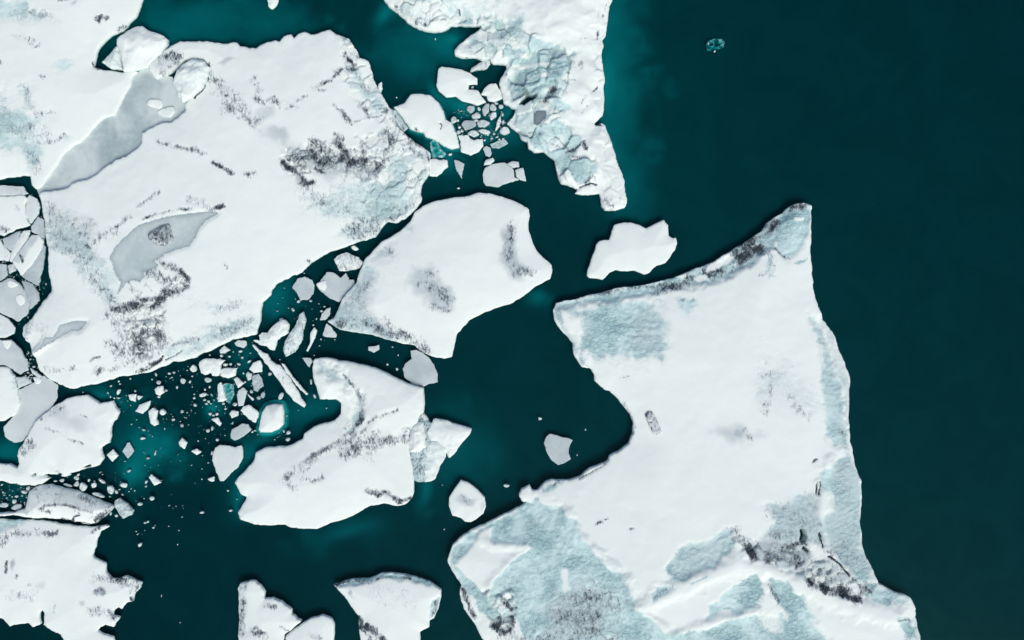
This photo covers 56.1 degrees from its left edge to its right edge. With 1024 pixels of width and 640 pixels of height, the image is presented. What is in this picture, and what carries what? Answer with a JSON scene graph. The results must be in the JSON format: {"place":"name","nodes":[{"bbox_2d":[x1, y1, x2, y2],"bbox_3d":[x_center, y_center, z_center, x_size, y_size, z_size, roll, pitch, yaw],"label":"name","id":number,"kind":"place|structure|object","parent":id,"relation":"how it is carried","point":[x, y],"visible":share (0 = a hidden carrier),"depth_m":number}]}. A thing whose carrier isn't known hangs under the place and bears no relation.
{"place":"outdoors","nodes":[
{"label":"outdoors","id":0,"kind":"place"},
{"bbox_2d":[0,0,1023,639],"bbox_3d":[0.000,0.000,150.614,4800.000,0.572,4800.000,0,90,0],"label":"sea water","id":1,"kind":"structure","parent":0,"point":[884,138],"depth_m":150.86},
{"bbox_3d":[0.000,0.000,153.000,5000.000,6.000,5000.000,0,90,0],"label":"water","id":2,"kind":"structure","parent":0,"visible":0},
{"bbox_2d":[0,264,8,280],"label":"ice plate","id":3,"kind":"object","parent":2,"relation":"on","point":[4,273],"visible":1,"depth_m":149.81},
{"bbox_2d":[0,240,10,261],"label":"ice plate","id":4,"kind":"object","parent":2,"relation":"on","point":[5,253],"visible":1,"depth_m":149.80},
{"bbox_2d":[0,314,15,337],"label":"ice plate","id":5,"kind":"object","parent":2,"relation":"on","point":[7,328],"visible":1,"depth_m":149.80},
{"bbox_2d":[0,366,20,420],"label":"ice floe","id":6,"kind":"object","parent":2,"relation":"on","point":[10,402],"visible":1,"depth_m":149.37},
{"bbox_2d":[3,231,20,250],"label":"ice plate","id":7,"kind":"object","parent":2,"relation":"on","point":[10,241],"visible":1,"depth_m":149.78},
{"bbox_2d":[8,264,16,273],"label":"ice plate","id":8,"kind":"object","parent":2,"relation":"on","point":[12,268],"visible":1,"depth_m":149.81},
{"bbox_2d":[0,185,28,195],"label":"ice plate","id":9,"kind":"object","parent":2,"relation":"on","point":[6,190],"visible":1,"depth_m":149.81},
{"bbox_2d":[0,278,29,321],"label":"ice plate","id":10,"kind":"object","parent":2,"relation":"on","point":[10,306],"visible":1,"depth_m":149.65},
{"bbox_2d":[7,280,17,287],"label":"ice chunk","id":11,"kind":"object","parent":10,"relation":"on","point":[11,283],"visible":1,"depth_m":149.58},
{"bbox_2d":[16,294,24,304],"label":"ice chunk","id":12,"kind":"object","parent":10,"relation":"on","point":[20,299],"visible":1,"depth_m":149.58},
{"bbox_2d":[0,339,29,373],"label":"ice floe","id":13,"kind":"object","parent":2,"relation":"on","point":[12,356],"visible":1,"depth_m":149.76},
{"bbox_2d":[3,340,11,348],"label":"ice chunk","id":14,"kind":"object","parent":13,"relation":"on","point":[7,343],"visible":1,"depth_m":149.67},
{"bbox_2d":[0,195,30,235],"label":"ice plate","id":15,"kind":"object","parent":2,"relation":"on","point":[13,216],"visible":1,"depth_m":149.66},
{"bbox_2d":[11,503,21,510],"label":"ice chunk","id":16,"kind":"object","parent":2,"relation":"on","point":[16,507],"visible":1,"depth_m":149.80},
{"bbox_2d":[9,230,30,261],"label":"ice plate","id":17,"kind":"object","parent":2,"relation":"on","point":[23,238],"visible":1,"depth_m":149.80},
{"bbox_2d":[15,376,32,387],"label":"ice floe","id":18,"kind":"object","parent":2,"relation":"on","point":[21,381],"visible":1,"depth_m":149.78},
{"bbox_2d":[12,235,44,274],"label":"ice plate","id":19,"kind":"object","parent":2,"relation":"on","point":[27,254],"visible":1,"depth_m":149.68},
{"bbox_2d":[3,375,58,442],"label":"ice floe","id":20,"kind":"object","parent":2,"relation":"on","point":[38,400],"visible":1,"depth_m":149.81},
{"bbox_2d":[22,281,39,308],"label":"ice plate","id":21,"kind":"object","parent":2,"relation":"on","point":[32,292],"visible":1,"depth_m":149.80},
{"bbox_2d":[26,195,40,223],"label":"ice plate","id":22,"kind":"object","parent":2,"relation":"on","point":[33,206],"visible":1,"depth_m":149.79},
{"bbox_2d":[22,244,46,285],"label":"ice plate","id":23,"kind":"object","parent":2,"relation":"on","point":[33,273],"visible":1,"depth_m":149.79},
{"bbox_2d":[30,368,42,377],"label":"ice floe","id":24,"kind":"object","parent":2,"relation":"on","point":[37,374],"visible":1,"depth_m":149.80},
{"bbox_2d":[31,217,45,238],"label":"ice plate","id":25,"kind":"object","parent":2,"relation":"on","point":[38,226],"visible":1,"depth_m":149.79},
{"bbox_2d":[0,483,114,523],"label":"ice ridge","id":26,"kind":"structure","parent":2,"relation":"on","point":[52,500],"depth_m":148.90},
{"bbox_2d":[0,394,120,485],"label":"ice floe","id":27,"kind":"object","parent":2,"relation":"on","point":[69,435],"visible":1,"depth_m":149.11},
{"bbox_2d":[0,518,142,639],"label":"ice floe","id":28,"kind":"object","parent":2,"relation":"on","point":[64,580],"visible":1,"depth_m":149.21},
{"bbox_2d":[0,0,143,189],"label":"ice sheet","id":29,"kind":"object","parent":2,"relation":"on","point":[61,94],"visible":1,"depth_m":148.97},
{"bbox_2d":[79,482,87,490],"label":"ice chunk","id":30,"kind":"object","parent":2,"relation":"on","point":[83,486],"visible":1,"depth_m":149.70},
{"bbox_2d":[92,492,104,497],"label":"ice chunk","id":31,"kind":"object","parent":2,"relation":"on","point":[99,494],"visible":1,"depth_m":149.75},
{"bbox_2d":[107,485,114,493],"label":"ice chunk","id":32,"kind":"object","parent":2,"relation":"on","point":[110,489],"visible":1,"depth_m":149.64},
{"bbox_2d":[37,68,185,193],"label":"ice sheet","id":33,"kind":"object","parent":2,"relation":"on","point":[105,143],"visible":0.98,"depth_m":149.95},
{"bbox_2d":[102,46,122,70],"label":"ice block","id":34,"kind":"object","parent":2,"relation":"on","point":[112,60],"depth_m":149.01},
{"bbox_2d":[107,448,118,461],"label":"ice floe","id":35,"kind":"object","parent":2,"relation":"on","point":[113,455],"visible":1,"depth_m":149.71},
{"bbox_2d":[114,498,134,518],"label":"ice floe","id":36,"kind":"object","parent":2,"relation":"on","point":[124,508],"visible":1,"depth_m":149.45},
{"bbox_2d":[122,442,134,458],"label":"ice floe","id":37,"kind":"object","parent":2,"relation":"on","point":[128,450],"visible":1,"depth_m":149.95},
{"bbox_2d":[128,394,136,401],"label":"ice floe","id":38,"kind":"object","parent":2,"relation":"on","point":[132,397],"visible":1,"depth_m":149.75},
{"bbox_2d":[117,26,169,71],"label":"ice block","id":39,"kind":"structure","parent":2,"relation":"on","point":[141,48],"depth_m":148.53},
{"bbox_2d":[136,401,150,413],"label":"ice floe","id":40,"kind":"object","parent":2,"relation":"on","point":[143,408],"visible":1,"depth_m":149.73},
{"bbox_2d":[148,407,158,425],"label":"ice floe","id":41,"kind":"object","parent":2,"relation":"on","point":[153,415],"visible":1,"depth_m":149.61},
{"bbox_2d":[147,99,162,108],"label":"ice chunk","id":42,"kind":"object","parent":2,"relation":"on","point":[156,103],"visible":1,"depth_m":149.68},
{"bbox_2d":[149,474,161,485],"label":"ice floe","id":43,"kind":"object","parent":2,"relation":"on","point":[155,480],"visible":1,"depth_m":149.71},
{"bbox_2d":[155,386,164,395],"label":"ice floe","id":44,"kind":"object","parent":2,"relation":"on","point":[159,390],"visible":1,"depth_m":149.63},
{"bbox_2d":[157,106,175,117],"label":"ice chunk","id":45,"kind":"object","parent":2,"relation":"on","point":[169,111],"visible":1,"depth_m":149.66},
{"bbox_2d":[179,437,187,448],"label":"ice floe","id":46,"kind":"object","parent":2,"relation":"on","point":[183,442],"visible":1,"depth_m":149.70},
{"bbox_2d":[173,59,209,103],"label":"ice block","id":47,"kind":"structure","parent":2,"relation":"on","point":[190,79],"depth_m":148.14},
{"bbox_2d":[191,448,201,454],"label":"ice floe","id":48,"kind":"object","parent":2,"relation":"on","point":[196,451],"visible":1,"depth_m":149.76},
{"bbox_2d":[199,358,224,375],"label":"ice floe","id":49,"kind":"object","parent":2,"relation":"on","point":[212,366],"visible":1,"depth_m":149.42},
{"bbox_2d":[211,417,221,425],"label":"ice floe","id":50,"kind":"object","parent":2,"relation":"on","point":[216,420],"visible":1,"depth_m":149.76},
{"bbox_2d":[218,382,227,401],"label":"ice floe","id":51,"kind":"object","parent":2,"relation":"on","point":[222,397],"visible":1,"depth_m":149.65},
{"bbox_2d":[220,346,230,353],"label":"ice floe","id":52,"kind":"object","parent":2,"relation":"on","point":[224,349],"visible":1,"depth_m":149.74},
{"bbox_2d":[22,30,430,388],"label":"iceberg","id":53,"kind":"object","parent":2,"relation":"on","point":[228,199],"visible":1,"depth_m":148.59},
{"bbox_2d":[212,444,243,480],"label":"ice floe","id":54,"kind":"object","parent":2,"relation":"on","point":[227,460],"visible":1,"depth_m":149.70},
{"bbox_2d":[220,367,237,377],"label":"ice floe","id":55,"kind":"object","parent":2,"relation":"on","point":[228,372],"visible":1,"depth_m":149.53},
{"bbox_2d":[224,383,234,403],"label":"ice floe","id":56,"kind":"object","parent":2,"relation":"on","point":[229,390],"visible":1,"depth_m":150.08},
{"bbox_2d":[229,410,238,417],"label":"ice floe","id":57,"kind":"object","parent":2,"relation":"on","point":[233,413],"visible":1,"depth_m":149.78},
{"bbox_2d":[234,377,244,387],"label":"ice floe","id":58,"kind":"object","parent":2,"relation":"on","point":[239,382],"visible":1,"depth_m":149.66},
{"bbox_2d":[235,340,246,347],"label":"ice floe","id":59,"kind":"object","parent":2,"relation":"on","point":[241,343],"visible":1,"depth_m":149.82},
{"bbox_2d":[231,423,251,440],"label":"ice floe","id":60,"kind":"object","parent":2,"relation":"on","point":[241,430],"visible":1,"depth_m":149.86},
{"bbox_2d":[237,387,247,405],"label":"ice floe","id":61,"kind":"object","parent":2,"relation":"on","point":[241,395],"visible":1,"depth_m":149.76},
{"bbox_2d":[246,372,251,380],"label":"ice floe","id":62,"kind":"object","parent":2,"relation":"on","point":[249,375],"visible":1,"depth_m":149.83},
{"bbox_2d":[240,404,258,422],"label":"ice floe","id":63,"kind":"object","parent":2,"relation":"on","point":[250,412],"visible":1,"depth_m":149.71},
{"bbox_2d":[0,103,507,544],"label":"brash crumbs","id":64,"kind":"object","parent":2,"relation":"on","point":[166,376],"visible":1,"depth_m":149.94},
{"bbox_2d":[249,360,262,372],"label":"ice floe","id":65,"kind":"object","parent":2,"relation":"on","point":[256,367],"visible":1,"depth_m":149.74},
{"bbox_2d":[252,374,263,391],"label":"ice floe","id":66,"kind":"object","parent":2,"relation":"on","point":[257,382],"visible":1,"depth_m":149.96},
{"bbox_2d":[238,579,302,639],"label":"ice floe","id":67,"kind":"object","parent":2,"relation":"on","point":[262,616],"visible":1,"depth_m":148.98},
{"bbox_2d":[253,319,289,349],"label":"ice floe","id":68,"kind":"object","parent":2,"relation":"on","point":[278,330],"visible":1,"depth_m":149.33},
{"bbox_2d":[255,398,289,436],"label":"ice floe","id":69,"kind":"object","parent":2,"relation":"on","point":[273,420],"visible":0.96,"depth_m":149.62},
{"bbox_2d":[267,0,278,9],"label":"ice floe","id":70,"kind":"object","parent":2,"relation":"on","point":[272,4],"visible":1,"depth_m":149.68},
{"bbox_2d":[252,344,305,406],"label":"ice floe","id":71,"kind":"object","parent":2,"relation":"on","point":[283,377],"visible":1,"depth_m":149.50},
{"bbox_2d":[281,362,307,394],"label":"ice floe","id":72,"kind":"object","parent":2,"relation":"on","point":[295,381],"visible":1,"depth_m":149.70},
{"bbox_2d":[283,312,306,356],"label":"ice floe","id":73,"kind":"object","parent":2,"relation":"on","point":[293,341],"visible":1,"depth_m":149.36},
{"bbox_2d":[292,277,314,300],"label":"ice floe","id":74,"kind":"object","parent":2,"relation":"on","point":[303,288],"visible":1,"depth_m":149.83},
{"bbox_2d":[302,357,312,366],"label":"ice floe","id":75,"kind":"object","parent":2,"relation":"on","point":[308,361],"visible":1,"depth_m":149.87},
{"bbox_2d":[286,613,334,639],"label":"ice floe","id":76,"kind":"object","parent":2,"relation":"on","point":[320,627],"visible":1,"depth_m":149.15},
{"bbox_2d":[307,327,317,351],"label":"ice floe","id":77,"kind":"object","parent":2,"relation":"on","point":[313,333],"visible":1,"depth_m":149.68},
{"bbox_2d":[320,307,330,319],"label":"ice floe","id":78,"kind":"object","parent":2,"relation":"on","point":[325,314],"visible":1,"depth_m":149.82},
{"bbox_2d":[235,357,424,528],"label":"ice floe","id":79,"kind":"object","parent":2,"relation":"on","point":[352,458],"visible":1,"depth_m":148.50},
{"bbox_2d":[323,324,336,337],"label":"ice floe","id":80,"kind":"object","parent":2,"relation":"on","point":[329,331],"visible":1,"depth_m":149.81},
{"bbox_2d":[317,272,354,301],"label":"ice floe","id":81,"kind":"object","parent":2,"relation":"on","point":[338,288],"visible":1,"depth_m":149.80},
{"bbox_2d":[316,280,325,290],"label":"ice chunk","id":82,"kind":"object","parent":81,"relation":"on","point":[321,285],"visible":1,"depth_m":149.65},
{"bbox_2d":[334,252,362,270],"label":"ice floe","id":83,"kind":"object","parent":2,"relation":"on","point":[345,261],"visible":1,"depth_m":149.54},
{"bbox_2d":[368,344,379,352],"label":"ice floe","id":84,"kind":"object","parent":2,"relation":"on","point":[373,349],"visible":1,"depth_m":149.87},
{"bbox_2d":[334,571,441,639],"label":"ice floe","id":85,"kind":"object","parent":2,"relation":"on","point":[391,605],"visible":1,"depth_m":148.73},
{"bbox_2d":[391,109,407,131],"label":"ice floe","id":86,"kind":"object","parent":2,"relation":"on","point":[401,124],"visible":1,"depth_m":149.54},
{"bbox_2d":[408,422,425,451],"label":"ice floe","id":87,"kind":"object","parent":2,"relation":"on","point":[416,441],"visible":1,"depth_m":148.54},
{"bbox_2d":[403,349,437,386],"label":"ice floe","id":88,"kind":"object","parent":2,"relation":"on","point":[419,368],"visible":1,"depth_m":149.86},
{"bbox_2d":[410,417,430,481],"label":"ice floe","id":89,"kind":"object","parent":2,"relation":"on","point":[418,459],"visible":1,"depth_m":149.08},
{"bbox_2d":[420,412,428,420],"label":"ice floe","id":90,"kind":"object","parent":2,"relation":"on","point":[424,416],"visible":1,"depth_m":149.53},
{"bbox_2d":[390,90,460,152],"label":"ice floe","id":91,"kind":"object","parent":2,"relation":"on","point":[423,114],"visible":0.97,"depth_m":149.28},
{"bbox_2d":[424,441,446,481],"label":"ice floe","id":92,"kind":"object","parent":2,"relation":"on","point":[436,453],"visible":1,"depth_m":148.91},
{"bbox_2d":[430,140,445,157],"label":"ice floe","id":93,"kind":"object","parent":2,"relation":"on","point":[437,151],"visible":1,"depth_m":150.11},
{"bbox_2d":[429,158,447,176],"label":"ice floe","id":94,"kind":"object","parent":2,"relation":"on","point":[437,167],"visible":1,"depth_m":149.54},
{"bbox_2d":[328,193,551,358],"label":"ice floe","id":95,"kind":"object","parent":2,"relation":"on","point":[434,278],"visible":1,"depth_m":148.64},
{"bbox_2d":[428,418,471,457],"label":"ice floe","id":96,"kind":"object","parent":2,"relation":"on","point":[450,436],"visible":1,"depth_m":148.97},
{"bbox_2d":[454,160,463,178],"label":"ice floe","id":97,"kind":"object","parent":2,"relation":"on","point":[459,166],"visible":1,"depth_m":149.78},
{"bbox_2d":[436,67,485,105],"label":"ice floe","id":98,"kind":"object","parent":2,"relation":"on","point":[453,82],"visible":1,"depth_m":149.39},
{"bbox_2d":[449,479,485,521],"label":"ice floe","id":99,"kind":"object","parent":2,"relation":"on","point":[467,502],"visible":1,"depth_m":149.26},
{"bbox_2d":[461,120,475,129],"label":"ice chunk","id":100,"kind":"object","parent":2,"relation":"on","point":[467,124],"visible":1,"depth_m":149.96},
{"bbox_2d":[458,135,483,155],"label":"ice floe","id":101,"kind":"object","parent":2,"relation":"on","point":[469,146],"visible":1,"depth_m":149.66},
{"bbox_2d":[467,106,474,113],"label":"ice chunk","id":102,"kind":"object","parent":2,"relation":"on","point":[470,109],"visible":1,"depth_m":149.82},
{"bbox_2d":[468,130,478,137],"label":"ice chunk","id":103,"kind":"object","parent":2,"relation":"on","point":[474,133],"visible":1,"depth_m":149.69},
{"bbox_2d":[472,112,480,118],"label":"ice chunk","id":104,"kind":"object","parent":2,"relation":"on","point":[476,115],"visible":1,"depth_m":149.70},
{"bbox_2d":[470,60,489,72],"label":"ice floe","id":105,"kind":"object","parent":2,"relation":"on","point":[483,65],"visible":1,"depth_m":149.64},
{"bbox_2d":[477,120,489,127],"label":"ice chunk","id":106,"kind":"object","parent":2,"relation":"on","point":[482,123],"visible":1,"depth_m":149.77},
{"bbox_2d":[479,129,489,134],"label":"ice chunk","id":107,"kind":"object","parent":2,"relation":"on","point":[484,131],"visible":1,"depth_m":149.74},
{"bbox_2d":[482,104,488,115],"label":"ice chunk","id":108,"kind":"object","parent":2,"relation":"on","point":[485,109],"visible":1,"depth_m":149.79},
{"bbox_2d":[483,146,491,157],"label":"ice floe","id":109,"kind":"object","parent":2,"relation":"on","point":[487,151],"visible":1,"depth_m":149.86},
{"bbox_2d":[484,158,494,165],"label":"ice floe","id":110,"kind":"object","parent":2,"relation":"on","point":[490,161],"visible":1,"depth_m":149.73},
{"bbox_2d":[481,83,502,102],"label":"ice floe","id":111,"kind":"object","parent":2,"relation":"on","point":[491,92],"visible":1,"depth_m":149.63},
{"bbox_2d":[490,112,496,120],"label":"ice chunk","id":112,"kind":"object","parent":2,"relation":"on","point":[493,115],"visible":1,"depth_m":149.71},
{"bbox_2d":[495,116,500,131],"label":"ice chunk","id":113,"kind":"object","parent":2,"relation":"on","point":[498,123],"visible":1,"depth_m":149.67},
{"bbox_2d":[490,140,507,148],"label":"ice floe","id":114,"kind":"object","parent":2,"relation":"on","point":[499,144],"visible":1,"depth_m":149.97},
{"bbox_2d":[483,163,518,187],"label":"ice floe","id":115,"kind":"object","parent":2,"relation":"on","point":[497,175],"visible":1,"depth_m":149.76},
{"bbox_2d":[499,126,509,135],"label":"ice chunk","id":116,"kind":"object","parent":2,"relation":"on","point":[504,130],"visible":1,"depth_m":149.59},
{"bbox_2d":[384,0,626,210],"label":"ice floe","id":117,"kind":"object","parent":2,"relation":"on","point":[547,54],"visible":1,"depth_m":148.34},
{"bbox_2d":[507,161,518,167],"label":"ice floe","id":118,"kind":"object","parent":2,"relation":"on","point":[513,164],"visible":1,"depth_m":149.78},
{"bbox_2d":[515,168,525,181],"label":"ice floe","id":119,"kind":"object","parent":2,"relation":"on","point":[520,173],"visible":1,"depth_m":149.77},
{"bbox_2d":[544,433,572,464],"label":"ice floe","id":120,"kind":"object","parent":2,"relation":"on","point":[557,448],"visible":1,"depth_m":149.83},
{"bbox_2d":[587,220,676,279],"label":"ice floe","id":121,"kind":"object","parent":2,"relation":"on","point":[631,246],"visible":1,"depth_m":149.09},
{"bbox_2d":[448,203,919,639],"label":"iceberg","id":122,"kind":"object","parent":2,"relation":"on","point":[710,491],"visible":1,"depth_m":148.25},
{"bbox_2d":[706,38,724,51],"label":"ice floe","id":123,"kind":"object","parent":2,"relation":"on","point":[715,44],"visible":1,"depth_m":150.26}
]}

